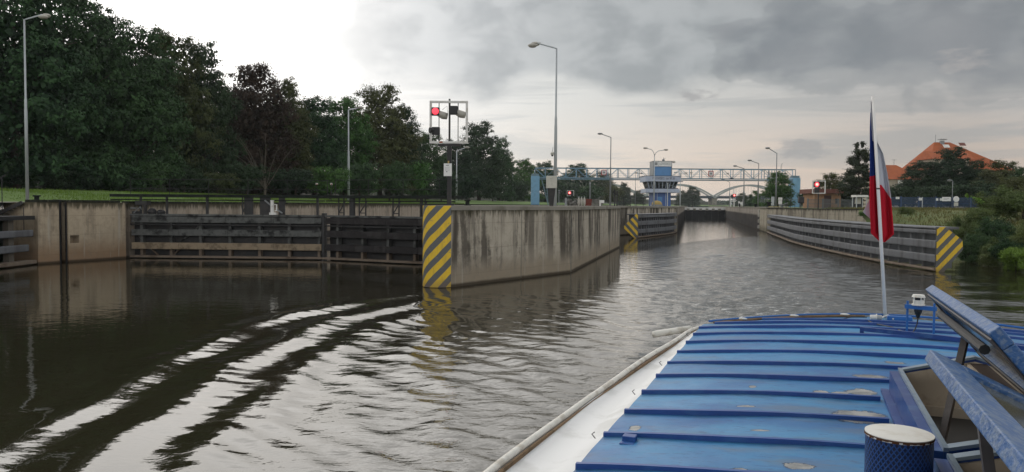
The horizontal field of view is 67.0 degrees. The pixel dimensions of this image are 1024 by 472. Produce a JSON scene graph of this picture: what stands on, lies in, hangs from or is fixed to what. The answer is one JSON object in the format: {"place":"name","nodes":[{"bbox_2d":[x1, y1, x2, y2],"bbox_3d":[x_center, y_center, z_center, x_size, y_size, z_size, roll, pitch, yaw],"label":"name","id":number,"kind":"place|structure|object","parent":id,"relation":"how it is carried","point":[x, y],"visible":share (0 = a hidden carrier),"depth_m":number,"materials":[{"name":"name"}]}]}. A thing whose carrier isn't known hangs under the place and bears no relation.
{"place":"outdoors","nodes":[
{"label":"outdoors","id":0,"kind":"place"},
{"bbox_2d":[0,181,731,205],"bbox_3d":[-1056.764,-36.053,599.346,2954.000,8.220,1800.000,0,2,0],"label":"ground","id":1,"kind":"structure","parent":0,"point":[8,198],"depth_m":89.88,"materials":[{"name":"plant"}]},
{"bbox_2d":[0,163,23,187],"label":"bush","id":2,"kind":"object","parent":1,"relation":"on","point":[4,182],"visible":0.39,"depth_m":70.06,"materials":[{"name":"green plant"}]},
{"bbox_2d":[0,0,39,185],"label":"tree","id":3,"kind":"object","parent":1,"relation":"on","point":[4,137],"visible":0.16,"depth_m":69.99,"materials":[{"name":"green plant"}]},
{"bbox_2d":[4,155,44,187],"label":"bush","id":4,"kind":"object","parent":1,"relation":"on","point":[32,178],"visible":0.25,"depth_m":71.68,"materials":[{"name":"green plant"}]},
{"bbox_2d":[23,14,50,199],"bbox_3d":[-31.330,-8.466,51.184,1.916,12.514,1.013,0,2,0],"label":"street lamp","id":5,"kind":"object","parent":1,"relation":"on","point":[43,16],"visible":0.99,"depth_m":51.18,"materials":[{"name":"metal"}]},
{"bbox_2d":[34,169,82,189],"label":"bush","id":6,"kind":"object","parent":1,"relation":"on","point":[59,182],"visible":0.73,"depth_m":73.09,"materials":[{"name":"green plant"}]},
{"bbox_2d":[0,0,123,189],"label":"tree","id":7,"kind":"object","parent":1,"relation":"on","point":[56,73],"visible":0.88,"depth_m":69.28,"materials":[{"name":"green plant"}]},
{"bbox_2d":[2,0,153,189],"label":"tree","id":8,"kind":"object","parent":1,"relation":"on","point":[88,42],"visible":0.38,"depth_m":77.52,"materials":[{"name":"green plant"}]},
{"bbox_2d":[63,165,109,189],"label":"bush","id":9,"kind":"object","parent":1,"relation":"on","point":[96,181],"visible":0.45,"depth_m":75.05,"materials":[{"name":"green plant"}]},
{"bbox_2d":[58,0,156,161],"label":"tree","id":10,"kind":"object","parent":1,"relation":"on","point":[107,10],"visible":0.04,"depth_m":85.94,"materials":[{"name":"green plant"}]},
{"bbox_2d":[101,164,151,191],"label":"bush","id":11,"kind":"object","parent":1,"relation":"on","point":[126,173],"visible":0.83,"depth_m":77.97,"materials":[{"name":"green plant"}]},
{"bbox_2d":[76,17,197,191],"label":"tree","id":12,"kind":"object","parent":1,"relation":"on","point":[163,116],"visible":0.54,"depth_m":82.97,"materials":[{"name":"green plant"}]},
{"bbox_2d":[123,160,173,191],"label":"bush","id":13,"kind":"object","parent":1,"relation":"on","point":[155,175],"visible":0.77,"depth_m":80.00,"materials":[{"name":"green plant"}]},
{"bbox_2d":[129,24,226,192],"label":"tree","id":14,"kind":"object","parent":1,"relation":"on","point":[198,119],"visible":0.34,"depth_m":91.50,"materials":[{"name":"green plant"}]},
{"bbox_2d":[161,163,215,192],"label":"bush","id":15,"kind":"object","parent":1,"relation":"on","point":[183,185],"visible":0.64,"depth_m":86.51,"materials":[{"name":"green plant"}]},
{"bbox_2d":[165,38,247,192],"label":"tree","id":16,"kind":"object","parent":1,"relation":"on","point":[216,87],"visible":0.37,"depth_m":96.61,"materials":[{"name":"green plant"}]},
{"bbox_2d":[204,172,241,193],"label":"bush","id":17,"kind":"object","parent":1,"relation":"on","point":[221,186],"visible":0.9,"depth_m":89.65,"materials":[{"name":"green plant"}]},
{"bbox_2d":[207,60,307,193],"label":"tree","id":18,"kind":"object","parent":1,"relation":"on","point":[255,122],"visible":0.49,"depth_m":105.88,"materials":[{"name":"green plant"}]},
{"bbox_2d":[235,134,298,194],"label":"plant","id":19,"kind":"object","parent":1,"relation":"on","point":[265,185],"visible":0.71,"depth_m":96.72,"materials":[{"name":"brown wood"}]},
{"bbox_2d":[250,76,321,194],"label":"tree","id":20,"kind":"object","parent":1,"relation":"on","point":[301,126],"visible":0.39,"depth_m":112.21,"materials":[{"name":"green plant"}]},
{"bbox_2d":[266,167,316,194],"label":"bush","id":21,"kind":"object","parent":1,"relation":"on","point":[295,187],"visible":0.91,"depth_m":101.22,"materials":[{"name":"green plant"}]},
{"bbox_2d":[287,95,352,194],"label":"tree","id":22,"kind":"object","parent":1,"relation":"on","point":[327,146],"visible":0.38,"depth_m":118.08,"materials":[{"name":"green plant"}]},
{"bbox_2d":[304,164,353,199],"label":"bush","id":23,"kind":"object","parent":1,"relation":"on","point":[341,178],"visible":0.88,"depth_m":102.09,"materials":[{"name":"green plant"}]},
{"bbox_2d":[310,94,381,194],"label":"tree","id":24,"kind":"object","parent":1,"relation":"on","point":[360,142],"visible":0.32,"depth_m":125.99,"materials":[{"name":"green plant"}]},
{"bbox_2d":[347,106,363,199],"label":"street lamp","id":25,"kind":"object","parent":1,"relation":"on","point":[348,162],"visible":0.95,"depth_m":107.53,"materials":[{"name":"metal"}]},
{"bbox_2d":[341,160,381,199],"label":"bush","id":26,"kind":"object","parent":1,"relation":"on","point":[362,175],"visible":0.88,"depth_m":110.78,"materials":[{"name":"green plant"}]},
{"bbox_2d":[122,201,624,257],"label":"quay wall","id":27,"kind":"structure","parent":1,"relation":"on","point":[381,209],"depth_m":75.12,"materials":[{"name":"concrete"}]},
{"bbox_2d":[337,83,427,194],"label":"tree","id":28,"kind":"object","parent":1,"relation":"on","point":[389,148],"visible":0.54,"depth_m":135.07,"materials":[{"name":"green plant"}]},
{"bbox_2d":[379,159,413,200],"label":"bush","id":29,"kind":"object","parent":1,"relation":"on","point":[396,176],"visible":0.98,"depth_m":120.81,"materials":[{"name":"green plant"}]},
{"bbox_2d":[382,103,433,194],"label":"tree","id":30,"kind":"object","parent":1,"relation":"on","point":[408,110],"visible":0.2,"depth_m":144.55,"materials":[{"name":"green plant"}]},
{"bbox_2d":[390,160,435,200],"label":"bush","id":31,"kind":"object","parent":1,"relation":"on","point":[421,170],"visible":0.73,"depth_m":134.72,"materials":[{"name":"green plant"}]},
{"bbox_2d":[404,130,457,199],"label":"tree","id":32,"kind":"object","parent":1,"relation":"on","point":[437,162],"visible":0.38,"depth_m":157.41,"materials":[{"name":"green plant"}]},
{"bbox_2d":[433,172,459,200],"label":"bush","id":33,"kind":"object","parent":1,"relation":"on","point":[443,187],"visible":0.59,"depth_m":148.21,"materials":[{"name":"green plant"}]},
{"bbox_2d":[430,138,476,199],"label":"tree","id":34,"kind":"object","parent":1,"relation":"on","point":[465,165],"visible":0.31,"depth_m":179.90,"materials":[{"name":"green plant"}]},
{"bbox_2d":[454,173,486,199],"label":"bush","id":35,"kind":"object","parent":1,"relation":"on","point":[466,184],"visible":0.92,"depth_m":176.16,"materials":[{"name":"green plant"}]},
{"bbox_2d":[453,120,510,200],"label":"tree","id":36,"kind":"object","parent":1,"relation":"on","point":[483,164],"visible":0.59,"depth_m":201.48,"materials":[{"name":"green plant"}]},
{"bbox_2d":[476,174,501,200],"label":"bush","id":37,"kind":"object","parent":1,"relation":"on","point":[489,180],"visible":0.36,"depth_m":202.64,"materials":[{"name":"green plant"}]},
{"bbox_2d":[489,136,519,200],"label":"tree","id":38,"kind":"object","parent":1,"relation":"on","point":[508,193],"visible":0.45,"depth_m":230.17,"materials":[{"name":"green plant"}]},
{"bbox_2d":[502,180,530,200],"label":"bush","id":39,"kind":"object","parent":1,"relation":"on","point":[522,189],"visible":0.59,"depth_m":246.60,"materials":[{"name":"green plant"}]},
{"bbox_2d":[507,158,544,200],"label":"tree","id":40,"kind":"object","parent":1,"relation":"on","point":[523,173],"visible":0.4,"depth_m":277.24,"materials":[{"name":"green plant"}]},
{"bbox_2d":[535,159,564,202],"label":"tree","id":41,"kind":"object","parent":1,"relation":"on","point":[548,171],"visible":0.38,"depth_m":297.40,"materials":[{"name":"green plant"}]},
{"bbox_2d":[557,182,582,202],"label":"bush","id":42,"kind":"object","parent":1,"relation":"on","point":[571,186],"visible":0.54,"depth_m":325.19,"materials":[{"name":"green plant"}]},
{"bbox_2d":[558,163,599,201],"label":"tree","id":43,"kind":"object","parent":1,"relation":"on","point":[584,183],"visible":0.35,"depth_m":375.54,"materials":[{"name":"green plant"}]},
{"bbox_2d":[560,185,607,202],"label":"bush","id":44,"kind":"object","parent":1,"relation":"on","point":[584,192],"visible":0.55,"depth_m":356.70,"materials":[{"name":"green plant"}]},
{"bbox_2d":[587,171,619,203],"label":"tree","id":45,"kind":"object","parent":1,"relation":"on","point":[602,183],"visible":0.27,"depth_m":425.81,"materials":[{"name":"green plant"}]},
{"bbox_2d":[601,184,625,202],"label":"bush","id":46,"kind":"object","parent":1,"relation":"on","point":[618,189],"visible":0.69,"depth_m":395.76,"materials":[{"name":"green plant"}]},
{"bbox_2d":[618,181,632,205],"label":"tree","id":47,"kind":"object","parent":1,"relation":"on","point":[627,195],"visible":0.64,"depth_m":467.20,"materials":[{"name":"green plant"}]},
{"bbox_2d":[631,189,645,204],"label":"tree","id":48,"kind":"object","parent":1,"relation":"on","point":[640,194],"visible":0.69,"depth_m":537.35,"materials":[{"name":"green plant"}]},
{"bbox_2d":[528,184,788,206],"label":"arch bridge","id":49,"kind":"structure","parent":1,"relation":"on","point":[712,199],"depth_m":695.11,"materials":[{"name":"paint"}]},
{"bbox_2d":[531,163,800,206],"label":"gantry","id":50,"kind":"object","parent":1,"relation":"on","point":[537,178],"visible":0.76,"depth_m":203.46,"materials":[{"name":"metal"}]},
{"bbox_2d":[0,204,1023,471],"bbox_3d":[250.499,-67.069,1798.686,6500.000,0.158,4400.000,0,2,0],"label":"water","id":51,"kind":"structure","parent":0,"point":[176,364],"depth_m":22.49,"materials":[{"name":"grey liquid"}]},
{"bbox_2d":[4,199,125,263],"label":"lock pier","id":52,"kind":"structure","parent":51,"relation":"in","point":[76,230],"depth_m":51.05,"materials":[{"name":"beige concrete"}]},
{"bbox_2d":[0,175,22,215],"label":"stair","id":53,"kind":"object","parent":52,"relation":"attached to","point":[9,208],"visible":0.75,"depth_m":49.23,"materials":[{"name":"black metal"}]},
{"bbox_2d":[0,207,36,267],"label":"guide fender","id":54,"kind":"object","parent":52,"relation":"attached to","point":[8,235],"visible":1,"depth_m":46.89,"materials":[{"name":"grey wood"}]},
{"bbox_2d":[109,179,328,259],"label":"lock gate","id":55,"kind":"structure","parent":52,"relation":"attached to","point":[267,233],"depth_m":54.90,"materials":[{"name":"grey wood"}]},
{"bbox_2d":[423,205,687,287],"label":"lock pier","id":56,"kind":"structure","parent":51,"relation":"in","point":[463,245],"depth_m":41.39,"materials":[{"name":"concrete"}]},
{"bbox_2d":[324,179,463,263],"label":"lock gate","id":57,"kind":"structure","parent":56,"relation":"attached to","point":[389,239],"depth_m":52.60,"materials":[{"name":"grey wood"}]},
{"bbox_2d":[427,99,467,205],"bbox_3d":[-3.479,-4.526,41.839,2.169,5.745,0.595,0,2,-8],"label":"signal frame","id":58,"kind":"object","parent":56,"relation":"on","point":[453,110],"visible":1,"depth_m":41.73,"materials":[{"name":"white paint"}]},
{"bbox_2d":[528,42,556,205],"bbox_3d":[2.219,-8.201,56.689,2.240,12.070,1.049,0,2,0],"label":"street lamp","id":59,"kind":"object","parent":56,"relation":"on","point":[534,45],"visible":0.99,"depth_m":56.63,"materials":[{"name":"metal"}]},
{"bbox_2d":[546,176,556,205],"bbox_3d":[2.700,-3.078,52.906,0.722,2.046,0.424,0,2,0],"label":"control cabinet","id":60,"kind":"object","parent":56,"relation":"on","point":[551,184],"visible":1,"depth_m":52.69,"materials":[{"name":"black metal"}]},
{"bbox_2d":[624,213,676,237],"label":"guide fender","id":61,"kind":"object","parent":56,"relation":"attached to","point":[640,225],"visible":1,"depth_m":99.93,"materials":[{"name":"grey metal"}]},
{"bbox_2d":[685,207,725,217],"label":"lock gate","id":62,"kind":"structure","parent":56,"relation":"attached to","point":[704,212],"depth_m":258.74,"materials":[{"name":"black metal"}]},
{"bbox_2d":[483,96,1023,471],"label":"tour boat","id":63,"kind":"object","parent":51,"relation":"on","point":[844,392],"visible":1,"depth_m":4.41,"materials":[{"name":"blue paint"}]},
{"bbox_2d":[863,100,893,241],"bbox_3d":[3.992,-0.700,8.408,0.308,1.535,0.117,1,2,12],"label":"flag","id":64,"kind":"object","parent":63,"relation":"attached to","point":[870,211],"visible":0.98,"depth_m":8.39,"materials":[{"name":"red fabric"}]},
{"bbox_2d":[758,207,783,232],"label":"lock pier","id":65,"kind":"structure","parent":51,"relation":"in","point":[762,221],"depth_m":122.94,"materials":[{"name":"concrete"}]},
{"bbox_2d":[767,214,962,271],"bbox_3d":[32.248,-0.531,83.009,3.907,2.811,70.474,1,2,10],"label":"guide fender","id":66,"kind":"object","parent":51,"relation":"on","point":[940,248],"visible":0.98,"depth_m":57.88,"materials":[{"name":"grey wood"}]},
{"bbox_2d":[1,0,1023,201],"label":"sky","id":67,"kind":"structure","parent":0,"point":[714,84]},
{"bbox_2d":[640,158,682,205],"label":"control tower","id":68,"kind":"structure","parent":0,"point":[663,173],"depth_m":184.53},
{"bbox_2d":[643,181,677,188],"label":"cabin window","id":69,"kind":"structure","parent":68,"relation":"in","point":[647,184],"depth_m":183.93,"materials":[{"name":"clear glass"}]},
{"bbox_2d":[726,206,896,209],"bbox_3d":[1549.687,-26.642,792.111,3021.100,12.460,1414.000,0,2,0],"label":"ground","id":70,"kind":"structure","parent":0,"point":[786,207],"depth_m":169.00,"materials":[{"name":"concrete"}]},
{"bbox_2d":[682,186,701,206],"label":"tree","id":71,"kind":"object","parent":70,"relation":"on","point":[692,194],"visible":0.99,"depth_m":517.25,"materials":[{"name":"green plant"}]},
{"bbox_2d":[710,206,759,229],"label":"quay wall","id":72,"kind":"structure","parent":70,"relation":"on","point":[747,216],"depth_m":166.59,"materials":[{"name":"concrete"}]},
{"bbox_2d":[759,170,796,206],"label":"tree","id":73,"kind":"object","parent":70,"relation":"on","point":[782,191],"visible":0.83,"depth_m":148.88,"materials":[{"name":"green plant"}]},
{"bbox_2d":[767,208,865,231],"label":"quay wall","id":74,"kind":"structure","parent":70,"relation":"on","point":[837,214],"depth_m":98.08,"materials":[{"name":"concrete"}]},
{"bbox_2d":[812,180,825,207],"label":"signal frame","id":75,"kind":"object","parent":70,"relation":"on","point":[815,184],"visible":0.98,"depth_m":99.76,"materials":[{"name":"white paint"}]},
{"bbox_2d":[799,189,843,207],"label":"shed","id":76,"kind":"structure","parent":70,"relation":"on","point":[829,196],"depth_m":129.85,"materials":[{"name":"beige brick"}]},
{"bbox_2d":[807,198,850,207],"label":"fence","id":77,"kind":"object","parent":70,"relation":"on","point":[825,202],"visible":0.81,"depth_m":111.86,"materials":[{"name":"metal"}]},
{"bbox_2d":[816,172,844,206],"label":"tree","id":78,"kind":"object","parent":70,"relation":"on","point":[833,178],"visible":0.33,"depth_m":140.58,"materials":[{"name":"green plant"}]},
{"bbox_2d":[832,141,869,195],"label":"pine tree","id":79,"kind":"object","parent":70,"relation":"on","point":[855,182],"visible":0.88,"depth_m":121.08,"materials":[{"name":"green plant"}]},
{"bbox_2d":[836,180,865,206],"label":"tree","id":80,"kind":"object","parent":70,"relation":"on","point":[843,197],"visible":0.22,"depth_m":133.14,"materials":[{"name":"green plant"}]},
{"bbox_2d":[851,195,867,207],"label":"shelter","id":81,"kind":"object","parent":70,"relation":"on","point":[857,200],"visible":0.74,"depth_m":104.39,"materials":[{"name":"white paint"}]},
{"bbox_2d":[862,165,920,207],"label":"house","id":82,"kind":"structure","parent":70,"relation":"on","point":[894,172],"depth_m":161.59,"materials":[{"name":"paint"}]},
{"bbox_2d":[890,184,919,206],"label":"tree","id":83,"kind":"object","parent":70,"relation":"on","point":[907,191],"visible":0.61,"depth_m":126.12,"materials":[{"name":"green plant"}]},
{"bbox_2d":[896,160,944,206],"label":"tree","id":84,"kind":"object","parent":70,"relation":"on","point":[917,174],"visible":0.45,"depth_m":130.60,"materials":[{"name":"green plant"}]},
{"bbox_2d":[891,196,977,208],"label":"fence","id":85,"kind":"object","parent":70,"relation":"on","point":[962,203],"visible":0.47,"depth_m":107.87,"materials":[{"name":"metal"}]},
{"bbox_2d":[912,184,960,206],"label":"tree","id":86,"kind":"object","parent":70,"relation":"on","point":[936,191],"visible":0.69,"depth_m":116.84,"materials":[{"name":"green plant"}]},
{"bbox_2d":[923,145,981,207],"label":"tree","id":87,"kind":"object","parent":70,"relation":"on","point":[946,171],"visible":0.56,"depth_m":126.62,"materials":[{"name":"green plant"}]},
{"bbox_2d":[903,135,1017,207],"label":"house","id":88,"kind":"structure","parent":70,"relation":"on","point":[926,154],"depth_m":168.48,"materials":[{"name":"paint"}]},
{"bbox_2d":[954,158,989,207],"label":"tree","id":89,"kind":"object","parent":70,"relation":"on","point":[972,165],"visible":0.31,"depth_m":124.77,"materials":[{"name":"green plant"}]},
{"bbox_2d":[947,179,997,207],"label":"tree","id":90,"kind":"object","parent":70,"relation":"on","point":[970,190],"visible":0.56,"depth_m":115.73,"materials":[{"name":"green plant"}]},
{"bbox_2d":[969,160,1020,207],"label":"tree","id":91,"kind":"object","parent":70,"relation":"on","point":[990,173],"visible":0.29,"depth_m":117.03,"materials":[{"name":"green plant"}]},
{"bbox_2d":[996,175,1023,197],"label":"shrub","id":92,"kind":"object","parent":70,"relation":"on","point":[1015,183],"visible":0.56,"depth_m":89.02,"materials":[{"name":"green plant"}]},
{"bbox_2d":[825,207,1023,270],"bbox_3d":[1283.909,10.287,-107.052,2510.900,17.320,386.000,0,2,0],"label":"ground","id":93,"kind":"structure","parent":0,"point":[897,217],"depth_m":80.28,"materials":[{"name":"green plant"}]},
{"bbox_2d":[945,221,968,240],"bbox_3d":[35.569,-0.148,62.021,1.547,2.069,2.131,0,2,-17],"label":"shrub","id":94,"kind":"object","parent":93,"relation":"on","point":[959,233],"visible":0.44,"depth_m":61.56,"materials":[{"name":"green plant"}]},
{"bbox_2d":[957,240,980,262],"bbox_3d":[33.986,1.271,56.977,1.967,1.994,2.194,0,2,-5],"label":"shrub","id":95,"kind":"object","parent":93,"relation":"on","point":[971,248],"visible":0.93,"depth_m":56.53,"materials":[{"name":"green plant"}]},
{"bbox_2d":[956,232,993,261],"bbox_3d":[34.404,0.958,57.225,2.628,2.606,2.356,1,2,6],"label":"shrub","id":96,"kind":"object","parent":93,"relation":"on","point":[982,239],"visible":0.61,"depth_m":57.17,"materials":[{"name":"green plant"}]},
{"bbox_2d":[961,206,995,229],"bbox_3d":[37.728,-1.280,63.000,2.718,2.386,3.031,-1,3,-23],"label":"shrub","id":97,"kind":"object","parent":93,"relation":"on","point":[972,215],"visible":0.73,"depth_m":62.56,"materials":[{"name":"green plant"}]},
{"bbox_2d":[963,220,993,236],"bbox_3d":[36.764,0.072,60.864,2.642,2.770,2.368,2,3,40],"label":"shrub","id":98,"kind":"object","parent":93,"relation":"on","point":[972,226],"visible":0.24,"depth_m":61.08,"materials":[{"name":"green plant"}]},
{"bbox_2d":[976,252,1001,266],"bbox_3d":[33.133,1.593,53.547,1.780,1.434,2.452,1,2,15],"label":"shrub","id":99,"kind":"object","parent":93,"relation":"on","point":[986,259],"visible":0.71,"depth_m":53.02,"materials":[{"name":"green plant"}]},
{"bbox_2d":[977,236,1003,257],"bbox_3d":[34.845,1.155,55.725,3.180,2.210,2.308,-1,3,-36],"label":"shrub","id":100,"kind":"object","parent":93,"relation":"on","point":[983,250],"visible":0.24,"depth_m":55.82,"materials":[{"name":"green plant"}]},
{"bbox_2d":[973,214,1016,243],"bbox_3d":[36.448,-0.204,58.424,3.733,3.111,3.890,3,3,43],"label":"shrub","id":101,"kind":"object","parent":93,"relation":"on","point":[988,227],"visible":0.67,"depth_m":57.82,"materials":[{"name":"green plant"}]},
{"bbox_2d":[969,190,1020,219],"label":"shrub","id":102,"kind":"object","parent":93,"relation":"on","point":[991,200],"visible":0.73,"depth_m":65.31,"materials":[{"name":"green plant"}]},
{"bbox_2d":[987,234,1023,265],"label":"shrub","id":103,"kind":"object","parent":93,"relation":"on","point":[1001,245],"visible":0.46,"depth_m":51.18,"materials":[{"name":"green plant"}]},
{"bbox_2d":[991,184,1023,218],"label":"shrub","id":104,"kind":"object","parent":93,"relation":"on","point":[1018,200],"visible":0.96,"depth_m":63.95,"materials":[{"name":"green plant"}]},
{"bbox_2d":[994,246,1023,270],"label":"shrub","id":105,"kind":"object","parent":93,"relation":"on","point":[1007,258],"visible":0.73,"depth_m":49.48,"materials":[{"name":"green plant"}]},
{"bbox_2d":[1006,219,1023,243],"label":"shrub","id":106,"kind":"object","parent":93,"relation":"on","point":[1018,232],"visible":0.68,"depth_m":51.80,"materials":[{"name":"green plant"}]},
{"bbox_2d":[1011,248,1023,268],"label":"shrub","id":107,"kind":"object","parent":93,"relation":"on","point":[1020,255],"visible":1,"depth_m":47.48,"materials":[{"name":"green plant"}]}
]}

